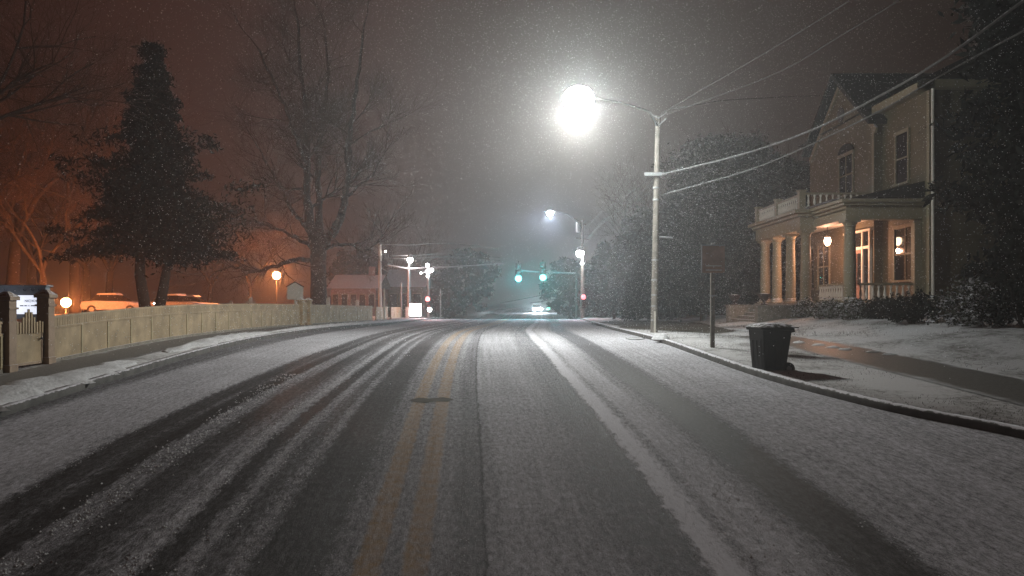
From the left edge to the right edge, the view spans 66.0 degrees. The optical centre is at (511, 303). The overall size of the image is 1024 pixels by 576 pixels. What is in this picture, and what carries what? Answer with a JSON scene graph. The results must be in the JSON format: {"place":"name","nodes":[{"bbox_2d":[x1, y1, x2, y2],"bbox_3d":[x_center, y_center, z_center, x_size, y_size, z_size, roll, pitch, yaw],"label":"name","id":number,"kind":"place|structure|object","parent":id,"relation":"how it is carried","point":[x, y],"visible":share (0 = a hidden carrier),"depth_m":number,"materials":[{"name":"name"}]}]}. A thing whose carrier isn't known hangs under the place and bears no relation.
{"place":"outdoors","nodes":[
{"label":"outdoors","id":0,"kind":"place"},
{"bbox_2d":[0,318,411,385],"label":"sidewalk","id":1,"kind":"structure","parent":0,"point":[94,360],"depth_m":18.04,"materials":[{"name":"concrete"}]},
{"bbox_2d":[0,360,139,410],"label":"snow ridge","id":2,"kind":"structure","parent":1,"relation":"on","point":[15,390],"depth_m":13.59,"materials":[{"name":"snow"}]},
{"bbox_2d":[162,332,269,352],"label":"snow ridge","id":3,"kind":"structure","parent":1,"relation":"on","point":[214,340],"depth_m":21.88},
{"bbox_2d":[0,0,979,304],"label":"sky","id":4,"kind":"structure","parent":0,"point":[819,63],"materials":[{"name":"grey"}]},
{"bbox_2d":[0,305,1023,575],"bbox_3d":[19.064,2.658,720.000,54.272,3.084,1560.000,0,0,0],"label":"road","id":5,"kind":"structure","parent":0,"point":[954,493],"depth_m":8.76,"materials":[{"name":"asphalt"}]},
{"bbox_2d":[411,397,452,402],"bbox_3d":[-1.312,1.561,12.820,0.724,0.028,0.560,0,0,0],"label":"worn asphalt patch","id":6,"kind":"object","parent":5,"relation":"on","point":[423,400],"visible":1,"depth_m":12.87,"materials":[{"name":"asphalt"}]},
{"bbox_2d":[484,313,501,318],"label":"snow heap","id":7,"kind":"object","parent":5,"relation":"on","point":[492,316],"visible":0.76,"depth_m":103.45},
{"bbox_2d":[0,374,999,575],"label":"slush","id":8,"kind":"object","parent":5,"relation":"on","point":[110,501],"visible":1,"depth_m":8.07,"materials":[{"name":"snow"}]},
{"bbox_2d":[531,303,542,312],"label":"oncoming car","id":9,"kind":"object","parent":5,"relation":"on","point":[536,306],"visible":1,"depth_m":130.67,"materials":[{"name":"paint"}]},
{"bbox_2d":[0,304,1023,426],"bbox_3d":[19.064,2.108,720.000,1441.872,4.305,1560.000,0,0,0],"label":"ground","id":10,"kind":"structure","parent":0,"point":[911,389],"depth_m":18.30,"materials":[{"name":"snow"}]},
{"bbox_2d":[0,321,2,373],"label":"picket fence","id":11,"kind":"object","parent":10,"relation":"on","point":[1,353],"visible":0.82,"depth_m":15.18,"materials":[{"name":"paint"}]},
{"bbox_2d":[0,292,19,372],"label":"gate post","id":12,"kind":"object","parent":10,"relation":"on","point":[8,309],"visible":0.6,"depth_m":15.29,"materials":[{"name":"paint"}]},
{"bbox_2d":[17,309,42,365],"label":"gate","id":13,"kind":"structure","parent":12,"relation":"attached to","point":[30,346],"depth_m":16.16,"materials":[{"name":"paint"}]},
{"bbox_2d":[0,285,52,321],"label":"illuminated sign","id":14,"kind":"object","parent":10,"relation":"on","point":[25,293],"visible":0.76,"depth_m":19.50,"materials":[{"name":"white"}]},
{"bbox_2d":[33,290,57,363],"bbox_3d":[-9.934,0.556,16.800,0.330,1.720,0.330,0,0,-2],"label":"gate post","id":15,"kind":"object","parent":10,"relation":"on","point":[45,304],"visible":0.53,"depth_m":16.68,"materials":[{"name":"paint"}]},
{"bbox_2d":[60,296,70,313],"bbox_3d":[-30.544,0.162,54.000,0.660,1.376,0.660,0,0,0],"label":"post lamp","id":16,"kind":"object","parent":10,"relation":"on","point":[65,301],"visible":0.92,"depth_m":53.83,"materials":[{"name":"glass"}]},
{"bbox_2d":[0,110,131,284],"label":"bare tree","id":17,"kind":"object","parent":10,"relation":"on","point":[31,273],"visible":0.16,"depth_m":69.33,"materials":[{"name":"brown plant"}]},
{"bbox_2d":[0,144,147,286],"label":"bare tree","id":18,"kind":"object","parent":10,"relation":"on","point":[41,268],"visible":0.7,"depth_m":56.95,"materials":[{"name":"brown plant"}]},
{"bbox_2d":[0,111,185,311],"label":"bare tree","id":19,"kind":"object","parent":10,"relation":"on","point":[86,288],"visible":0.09,"depth_m":84.06,"materials":[{"name":"brown plant"}]},
{"bbox_2d":[0,0,196,181],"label":"bare tree","id":20,"kind":"object","parent":10,"relation":"on","point":[29,76],"visible":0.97,"depth_m":39.60,"materials":[{"name":"brown plant"}]},
{"bbox_2d":[0,6,198,284],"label":"bare tree","id":21,"kind":"object","parent":10,"relation":"on","point":[13,267],"visible":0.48,"depth_m":58.83,"materials":[{"name":"brown plant"}]},
{"bbox_2d":[0,47,208,312],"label":"bare tree","id":22,"kind":"object","parent":10,"relation":"on","point":[74,290],"visible":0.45,"depth_m":62.36,"materials":[{"name":"brown plant"}]},
{"bbox_2d":[80,293,138,311],"bbox_3d":[-30.196,-0.056,60.001,4.419,1.554,1.890,0,0,-8],"label":"parked car","id":23,"kind":"object","parent":10,"relation":"on","point":[106,301],"visible":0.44,"depth_m":59.17,"materials":[{"name":"paint"}]},
{"bbox_2d":[27,112,237,292],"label":"bare tree","id":24,"kind":"object","parent":10,"relation":"on","point":[109,280],"visible":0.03,"depth_m":77.96,"materials":[{"name":"brown plant"}]},
{"bbox_2d":[34,40,270,306],"bbox_3d":[-18.013,-6.050,39.794,11.075,14.646,10.525,0,0,0],"label":"evergreen tree","id":25,"kind":"object","parent":10,"relation":"on","point":[134,177],"visible":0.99,"depth_m":39.11,"materials":[{"name":"green plant"}]},
{"bbox_2d":[55,304,299,361],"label":"solid masonry wall","id":26,"kind":"structure","parent":10,"relation":"on","point":[100,336],"depth_m":22.28,"materials":[{"name":"paint"}]},
{"bbox_2d":[150,294,206,305],"bbox_3d":[-25.830,-0.015,60.999,4.419,1.554,1.890,0,0,6],"label":"parked car","id":27,"kind":"object","parent":10,"relation":"on","point":[181,299],"visible":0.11,"depth_m":60.29,"materials":[{"name":"paint"}]},
{"bbox_2d":[187,295,216,303],"bbox_3d":[-25.849,0.064,64.000,4.419,1.554,1.890,0,0,-2],"label":"parked car","id":28,"kind":"object","parent":10,"relation":"on","point":[196,298],"visible":0.07,"depth_m":63.43,"materials":[{"name":"paint"}]},
{"bbox_2d":[129,207,302,302],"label":"bare tree","id":29,"kind":"object","parent":10,"relation":"on","point":[209,299],"visible":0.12,"depth_m":80.18,"materials":[{"name":"brown plant"}]},
{"bbox_2d":[200,210,306,303],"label":"bare tree","id":30,"kind":"object","parent":10,"relation":"on","point":[271,237],"visible":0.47,"depth_m":73.24,"materials":[{"name":"brown plant"}]},
{"bbox_2d":[0,305,528,417],"bbox_3d":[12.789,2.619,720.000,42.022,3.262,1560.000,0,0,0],"label":"kerb","id":31,"kind":"structure","parent":10,"relation":"on","point":[32,401],"depth_m":16.55,"materials":[{"name":"concrete"}]},
{"bbox_2d":[272,270,280,303],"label":"post lamp","id":32,"kind":"object","parent":10,"relation":"on","point":[277,276],"visible":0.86,"depth_m":65.85,"materials":[{"name":"glass"}]},
{"bbox_2d":[286,282,303,303],"bbox_3d":[-12.109,-0.002,44.053,1.030,2.522,0.215,0,0,0],"label":"notice board","id":33,"kind":"object","parent":10,"relation":"on","point":[294,294],"visible":0.85,"depth_m":44.00,"materials":[{"name":"paint"}]},
{"bbox_2d":[296,298,305,324],"bbox_3d":[-10.146,0.435,37.900,0.343,1.480,0.343,0,0,3],"label":"gate post","id":34,"kind":"object","parent":10,"relation":"on","point":[301,304],"visible":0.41,"depth_m":37.77,"materials":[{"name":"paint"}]},
{"bbox_2d":[304,302,308,322],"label":"gate","id":35,"kind":"structure","parent":34,"relation":"attached to","point":[306,308],"depth_m":38.64,"materials":[{"name":"paint"}]},
{"bbox_2d":[161,0,450,304],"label":"bare tree","id":36,"kind":"object","parent":10,"relation":"on","point":[317,258],"visible":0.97,"depth_m":51.42,"materials":[{"name":"brown plant"}]},
{"bbox_2d":[305,298,312,324],"bbox_3d":[-10.089,0.443,39.100,0.343,1.480,0.343,0,0,3],"label":"gate post","id":37,"kind":"object","parent":10,"relation":"on","point":[308,301],"visible":0.45,"depth_m":38.97,"materials":[{"name":"paint"}]},
{"bbox_2d":[312,305,372,324],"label":"solid masonry wall","id":38,"kind":"structure","parent":10,"relation":"on","point":[326,312],"depth_m":44.96,"materials":[{"name":"paint"}]},
{"bbox_2d":[272,318,413,331],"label":"snow ridge","id":39,"kind":"structure","parent":10,"relation":"on","point":[331,324],"depth_m":37.72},
{"bbox_2d":[327,267,390,315],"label":"distant house","id":40,"kind":"structure","parent":10,"relation":"on","point":[359,292],"depth_m":84.10,"materials":[{"name":"brown"}]},
{"bbox_2d":[332,294,338,304],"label":"window","id":41,"kind":"structure","parent":40,"relation":"in","point":[335,297],"depth_m":83.92,"materials":[{"name":"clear glass"}]},
{"bbox_2d":[341,294,347,304],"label":"window","id":42,"kind":"structure","parent":40,"relation":"in","point":[344,301],"depth_m":83.92,"materials":[{"name":"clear glass"}]},
{"bbox_2d":[350,294,356,305],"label":"window","id":43,"kind":"structure","parent":40,"relation":"in","point":[352,296],"depth_m":83.92,"materials":[{"name":"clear glass"}]},
{"bbox_2d":[359,294,365,305],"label":"window","id":44,"kind":"structure","parent":40,"relation":"in","point":[362,297],"depth_m":83.92,"materials":[{"name":"brown glass"}]},
{"bbox_2d":[368,294,374,307],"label":"window","id":45,"kind":"structure","parent":40,"relation":"in","point":[371,301],"depth_m":83.92,"materials":[{"name":"grey glass"}]},
{"bbox_2d":[326,246,393,304],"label":"evergreen tree","id":46,"kind":"object","parent":10,"relation":"on","point":[350,267],"visible":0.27,"depth_m":109.55,"materials":[{"name":"green plant"}]},
{"bbox_2d":[378,244,381,306],"bbox_3d":[-10.044,-1.613,60.003,0.256,6.079,0.254,0,0,0],"label":"roadside pole","id":47,"kind":"object","parent":10,"relation":"on","point":[380,290],"visible":0.6,"depth_m":59.90,"materials":[{"name":"paint"}]},
{"bbox_2d":[386,243,496,248],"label":"overhead wire","id":48,"kind":"object","parent":47,"relation":"attached to","point":[441,243],"visible":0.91,"depth_m":74.04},
{"bbox_2d":[375,307,387,319],"bbox_3d":[-9.287,0.725,56.250,0.101,1.050,4.176,0,0,2],"label":"picket fence","id":49,"kind":"object","parent":10,"relation":"on","point":[380,313],"visible":0.72,"depth_m":55.69,"materials":[{"name":"paint"}]},
{"bbox_2d":[390,307,400,318],"bbox_3d":[-9.081,0.746,61.600,0.100,1.014,4.076,0,0,2],"label":"picket fence","id":50,"kind":"object","parent":10,"relation":"on","point":[395,313],"visible":0.88,"depth_m":61.38,"materials":[{"name":"paint"}]},
{"bbox_2d":[354,206,463,274],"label":"bare tree","id":51,"kind":"object","parent":10,"relation":"on","point":[422,255],"visible":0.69,"depth_m":98.23,"materials":[{"name":"grey plant"}]},
{"bbox_2d":[387,262,432,317],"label":"distant house","id":52,"kind":"structure","parent":10,"relation":"on","point":[395,281],"depth_m":92.12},
{"bbox_2d":[389,293,397,309],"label":"window","id":53,"kind":"structure","parent":52,"relation":"in","point":[394,301],"depth_m":91.92,"materials":[{"name":"grey glass"}]},
{"bbox_2d":[402,293,407,309],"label":"window","id":54,"kind":"structure","parent":52,"relation":"in","point":[404,297],"depth_m":91.92,"materials":[{"name":"grey glass"}]},
{"bbox_2d":[413,293,420,302],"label":"window","id":55,"kind":"structure","parent":52,"relation":"in","point":[416,296],"depth_m":91.92,"materials":[{"name":"grey glass"}]},
{"bbox_2d":[409,303,421,317],"bbox_3d":[-7.710,0.630,63.087,1.000,1.400,0.265,0,0,0],"label":"lit box sign","id":56,"kind":"object","parent":10,"relation":"on","point":[416,311],"visible":0.89,"depth_m":62.95,"materials":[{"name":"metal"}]},
{"bbox_2d":[387,263,504,317],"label":"signal mast","id":57,"kind":"object","parent":10,"relation":"on","point":[408,268],"visible":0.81,"depth_m":65.94,"materials":[{"name":"metal"}]},
{"bbox_2d":[429,272,469,318],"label":"evergreen tree","id":58,"kind":"object","parent":10,"relation":"on","point":[448,289],"visible":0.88,"depth_m":103.77,"materials":[{"name":"green plant"}]},
{"bbox_2d":[430,246,501,314],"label":"evergreen tree","id":59,"kind":"object","parent":10,"relation":"on","point":[470,282],"visible":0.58,"depth_m":116.35,"materials":[{"name":"green plant"}]},
{"bbox_2d":[22,317,1022,422],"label":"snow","id":60,"kind":"structure","parent":10,"relation":"on","point":[832,358],"depth_m":20.65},
{"bbox_2d":[515,269,577,318],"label":"signal mast","id":61,"kind":"object","parent":10,"relation":"on","point":[576,296],"visible":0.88,"depth_m":72.14,"materials":[{"name":"metal"}]},
{"bbox_2d":[515,261,521,281],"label":"traffic signal","id":62,"kind":"object","parent":61,"relation":"hanging from","point":[518,274],"visible":0.98,"depth_m":71.95,"materials":[{"name":"green"}]},
{"bbox_2d":[540,262,545,280],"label":"traffic signal","id":63,"kind":"object","parent":61,"relation":"hanging from","point":[542,271],"visible":0.99,"depth_m":71.96,"materials":[{"name":"green"}]},
{"bbox_2d":[538,256,590,316],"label":"evergreen tree","id":64,"kind":"object","parent":10,"relation":"on","point":[569,279],"visible":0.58,"depth_m":110.62,"materials":[{"name":"green plant"}]},
{"bbox_2d":[574,218,588,318],"bbox_3d":[5.634,-2.772,64.000,1.245,8.412,0.418,0,0,0],"label":"utility pole","id":65,"kind":"object","parent":10,"relation":"on","point":[581,231],"visible":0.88,"depth_m":63.88,"materials":[{"name":"grey wood"}]},
{"bbox_2d":[501,287,578,302],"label":"overhead wire","id":66,"kind":"object","parent":65,"relation":"attached to","point":[539,295],"visible":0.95,"depth_m":85.32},
{"bbox_2d":[544,210,581,228],"bbox_3d":[4.127,-6.847,64.000,3.131,1.526,0.540,0,0,0],"label":"street lamp","id":67,"kind":"object","parent":65,"relation":"attached to","point":[550,212],"visible":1,"depth_m":63.85,"materials":[{"name":"metal"}]},
{"bbox_2d":[576,247,583,256],"bbox_3d":[5.476,-4.184,63.587,0.690,0.835,0.864,0,0,0],"label":"flood light","id":68,"kind":"object","parent":65,"relation":"attached to","point":[579,253],"visible":0.97,"depth_m":63.27,"materials":[{"name":"glass"}]},
{"bbox_2d":[581,295,585,308],"bbox_3d":[5.713,-0.199,63.060,0.400,1.120,0.440,0,0,0],"label":"traffic signal","id":69,"kind":"object","parent":65,"relation":"attached to","point":[583,303],"visible":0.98,"depth_m":62.98,"materials":[{"name":"white"}]},
{"bbox_2d":[566,241,617,318],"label":"evergreen tree","id":70,"kind":"object","parent":10,"relation":"on","point":[599,253],"visible":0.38,"depth_m":83.21,"materials":[{"name":"green plant"}]},
{"bbox_2d":[586,217,646,317],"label":"evergreen tree","id":71,"kind":"object","parent":10,"relation":"on","point":[617,277],"visible":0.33,"depth_m":65.09,"materials":[{"name":"green plant"}]},
{"bbox_2d":[577,132,715,243],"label":"bare tree","id":72,"kind":"object","parent":10,"relation":"on","point":[623,207],"visible":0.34,"depth_m":68.09,"materials":[{"name":"grey plant"}]},
{"bbox_2d":[616,244,685,321],"bbox_3d":[8.178,-1.156,47.085,4.142,4.859,4.300,0,0,-36],"label":"evergreen tree","id":73,"kind":"object","parent":10,"relation":"on","point":[642,309],"visible":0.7,"depth_m":46.42,"materials":[{"name":"green plant"}]},
{"bbox_2d":[644,111,672,332],"bbox_3d":[5.143,-2.729,27.735,1.027,8.070,0.350,0,0,0],"label":"utility pole","id":74,"kind":"object","parent":10,"relation":"on","point":[654,285],"visible":0.94,"depth_m":27.69,"materials":[{"name":"grey wood"}]},
{"bbox_2d":[563,86,656,125],"bbox_3d":[3.519,-6.542,26.112,4.403,0.800,0.981,0,0,-34],"label":"street lamp","id":75,"kind":"object","parent":74,"relation":"attached to","point":[581,101],"visible":0.98,"depth_m":24.88,"materials":[{"name":"metal"}]},
{"bbox_2d":[660,0,850,113],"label":"overhead wire","id":76,"kind":"object","parent":74,"relation":"attached to","point":[762,54],"visible":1,"depth_m":21.62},
{"bbox_2d":[662,0,899,115],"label":"overhead wire","id":77,"kind":"object","parent":74,"relation":"attached to","point":[795,63],"visible":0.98,"depth_m":20.77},
{"bbox_2d":[659,30,1023,195],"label":"overhead wire","id":78,"kind":"object","parent":74,"relation":"attached to","point":[1007,39],"visible":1,"depth_m":17.51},
{"bbox_2d":[661,0,1023,174],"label":"overhead wire","id":79,"kind":"object","parent":74,"relation":"attached to","point":[944,57],"visible":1,"depth_m":17.12,"materials":[{"name":"metal"}]},
{"bbox_2d":[617,194,720,318],"bbox_3d":[11.517,-3.256,55.886,8.269,9.344,7.965,0,0,0],"label":"evergreen tree","id":80,"kind":"object","parent":10,"relation":"on","point":[691,313],"visible":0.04,"depth_m":55.34,"materials":[{"name":"green plant"}]},
{"bbox_2d":[642,213,759,320],"bbox_3d":[10.269,-1.896,43.161,6.340,5.956,6.895,0,0,13],"label":"evergreen tree","id":81,"kind":"object","parent":10,"relation":"on","point":[687,251],"visible":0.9,"depth_m":42.05,"materials":[{"name":"green plant"}]},
{"bbox_2d":[605,108,809,314],"bbox_3d":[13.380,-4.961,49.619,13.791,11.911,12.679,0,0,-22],"label":"evergreen tree","id":82,"kind":"object","parent":10,"relation":"on","point":[698,196],"visible":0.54,"depth_m":48.35,"materials":[{"name":"green plant"}]},
{"bbox_2d":[701,243,724,347],"bbox_3d":[5.193,-0.129,20.409,0.620,2.910,0.122,0,0,-3],"label":"road sign","id":83,"kind":"object","parent":10,"relation":"on","point":[712,255],"visible":0.87,"depth_m":20.36,"materials":[{"name":"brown metal"}]},
{"bbox_2d":[693,154,809,304],"bbox_3d":[17.877,-4.501,54.041,13.101,11.316,12.045,0,0,43],"label":"evergreen tree","id":84,"kind":"object","parent":10,"relation":"on","point":[792,161],"visible":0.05,"depth_m":51.94,"materials":[{"name":"green plant"}]},
{"bbox_2d":[743,323,798,370],"bbox_3d":[5.221,0.898,15.904,0.838,1.048,0.720,0,0,-12],"label":"wheelie bin","id":85,"kind":"object","parent":10,"relation":"on","point":[766,355],"visible":0.84,"depth_m":15.65,"materials":[{"name":"plastic"}]},
{"bbox_2d":[546,306,1023,438],"bbox_3d":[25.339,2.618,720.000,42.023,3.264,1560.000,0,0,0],"label":"kerb","id":86,"kind":"structure","parent":10,"relation":"on","point":[1012,430],"depth_m":12.59,"materials":[{"name":"concrete"}]},
{"bbox_2d":[652,333,669,339],"bbox_3d":[4.463,0.965,23.651,0.550,0.193,0.542,0,0,28],"label":"snow heap","id":87,"kind":"object","parent":86,"relation":"on","point":[662,336],"visible":0.94,"depth_m":23.52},
{"bbox_2d":[788,297,817,317],"bbox_3d":[12.230,0.180,32.855,1.370,0.950,1.380,0,0,-20],"label":"shrub","id":88,"kind":"object","parent":10,"relation":"on","point":[803,309],"visible":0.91,"depth_m":32.63,"materials":[{"name":"green plant"}]},
{"bbox_2d":[810,296,843,318],"bbox_3d":[12.111,0.175,30.063,1.488,0.981,1.490,0,0,0],"label":"shrub","id":89,"kind":"object","parent":10,"relation":"on","point":[827,309],"visible":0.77,"depth_m":29.76,"materials":[{"name":"green plant"}]},
{"bbox_2d":[834,296,872,319],"bbox_3d":[12.306,0.169,28.350,1.475,0.971,1.282,0,0,13],"label":"shrub","id":90,"kind":"object","parent":10,"relation":"on","point":[848,311],"visible":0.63,"depth_m":28.12,"materials":[{"name":"green plant"}]},
{"bbox_2d":[725,52,1022,322],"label":"house","id":91,"kind":"structure","parent":10,"relation":"on","point":[902,128],"depth_m":32.31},
{"bbox_2d":[728,294,740,304],"bbox_3d":[10.750,-0.215,38.100,0.620,0.509,0.620,0,0,0],"label":"planter urn","id":92,"kind":"object","parent":91,"relation":"on","point":[733,298],"visible":0.98,"depth_m":37.96,"materials":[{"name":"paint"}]},
{"bbox_2d":[670,95,830,108],"bbox_3d":[12.597,-8.911,34.512,17.908,3.616,0.965,0,0,-41],"label":"overhead wire","id":93,"kind":"object","parent":91,"relation":"attached to","point":[749,98],"visible":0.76,"depth_m":32.19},
{"bbox_2d":[757,293,771,304],"bbox_3d":[10.750,-0.215,33.600,0.620,0.509,0.620,0,0,0],"label":"planter urn","id":94,"kind":"object","parent":91,"relation":"on","point":[763,297],"visible":0.98,"depth_m":33.45,"materials":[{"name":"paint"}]},
{"bbox_2d":[810,246,813,289],"bbox_3d":[15.438,-1.830,40.350,0.117,2.220,0.960,0,0,0],"label":"window","id":95,"kind":"structure","parent":91,"relation":"in","point":[812,248],"depth_m":40.61,"materials":[{"name":"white glass"}]},
{"bbox_2d":[816,242,830,289],"bbox_3d":[15.089,-1.830,38.250,0.117,2.320,1.560,0,0,0],"label":"window","id":96,"kind":"structure","parent":91,"relation":"in","point":[823,250],"depth_m":38.23,"materials":[{"name":"clear glass"}]},
{"bbox_2d":[824,227,830,245],"bbox_3d":[13.924,-3.054,34.800,0.290,0.992,0.290,0,0,0],"label":"porch lantern","id":97,"kind":"object","parent":91,"relation":"hanging from","point":[827,240],"visible":0.9,"depth_m":34.72,"materials":[{"name":"glass"}]},
{"bbox_2d":[836,143,854,198],"bbox_3d":[15.089,-6.054,35.700,0.117,2.368,1.660,0,0,0],"label":"window","id":98,"kind":"structure","parent":91,"relation":"in","point":[845,184],"depth_m":35.66,"materials":[{"name":"clear glass"}]},
{"bbox_2d":[856,250,860,297],"bbox_3d":[15.079,-1.215,34.500,0.137,2.270,1.000,0,0,0],"label":"door","id":99,"kind":"structure","parent":91,"relation":"in","point":[858,252],"depth_m":34.36,"materials":[{"name":"white glass"}]},
{"bbox_2d":[891,223,910,282],"bbox_3d":[15.438,-2.005,31.000,0.117,2.270,1.960,0,0,0],"label":"window","id":100,"kind":"structure","parent":91,"relation":"in","point":[902,248],"depth_m":31.25,"materials":[{"name":"clear glass"}]},
{"bbox_2d":[892,127,909,186],"bbox_3d":[15.438,-5.805,31.275,0.117,2.170,1.210,0,0,0],"label":"window","id":101,"kind":"structure","parent":91,"relation":"in","point":[902,137],"depth_m":31.25,"materials":[{"name":"white glass"}]},
{"bbox_2d":[857,296,892,318],"bbox_3d":[12.657,0.145,27.080,1.545,0.969,1.431,0,0,0],"label":"shrub","id":102,"kind":"object","parent":10,"relation":"on","point":[876,304],"visible":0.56,"depth_m":26.91,"materials":[{"name":"green plant"}]},
{"bbox_2d":[880,286,941,323],"bbox_3d":[12.387,0.068,24.485,1.771,1.237,1.909,0,0,24],"label":"shrub","id":103,"kind":"object","parent":10,"relation":"on","point":[898,313],"visible":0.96,"depth_m":24.14,"materials":[{"name":"green plant"}]},
{"bbox_2d":[922,274,1012,326],"bbox_3d":[12.682,-0.056,21.776,2.064,1.556,1.963,0,0,0],"label":"shrub","id":104,"kind":"object","parent":10,"relation":"on","point":[974,293],"visible":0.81,"depth_m":21.52,"materials":[{"name":"green plant"}]},
{"bbox_2d":[915,0,1023,317],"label":"evergreen tree","id":105,"kind":"object","parent":10,"relation":"on","point":[1005,60],"visible":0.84,"depth_m":26.80,"materials":[{"name":"green plant"}]},
{"bbox_2d":[959,51,1023,187],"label":"evergreen tree","id":106,"kind":"object","parent":10,"relation":"on","point":[991,159],"visible":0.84,"depth_m":25.25,"materials":[{"name":"green plant"}]},
{"bbox_2d":[973,275,1023,327],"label":"shrub","id":107,"kind":"object","parent":10,"relation":"on","point":[1009,297],"visible":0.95,"depth_m":20.44,"materials":[{"name":"green plant"}]},
{"bbox_2d":[0,0,1023,395],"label":"falling snow","id":108,"kind":"structure","parent":0,"point":[548,152],"depth_m":22.87,"materials":[{"name":"snow"}]},
{"bbox_2d":[591,320,733,332],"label":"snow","id":109,"kind":"structure","parent":0,"point":[676,325],"depth_m":35.35,"materials":[{"name":"snow"}]},
{"bbox_2d":[717,319,794,330],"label":"porch path","id":110,"kind":"structure","parent":0,"point":[745,323],"depth_m":32.95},
{"bbox_2d":[736,336,1023,405],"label":"sidewalk","id":111,"kind":"structure","parent":0,"point":[1004,388],"depth_m":15.52,"materials":[{"name":"snow"}]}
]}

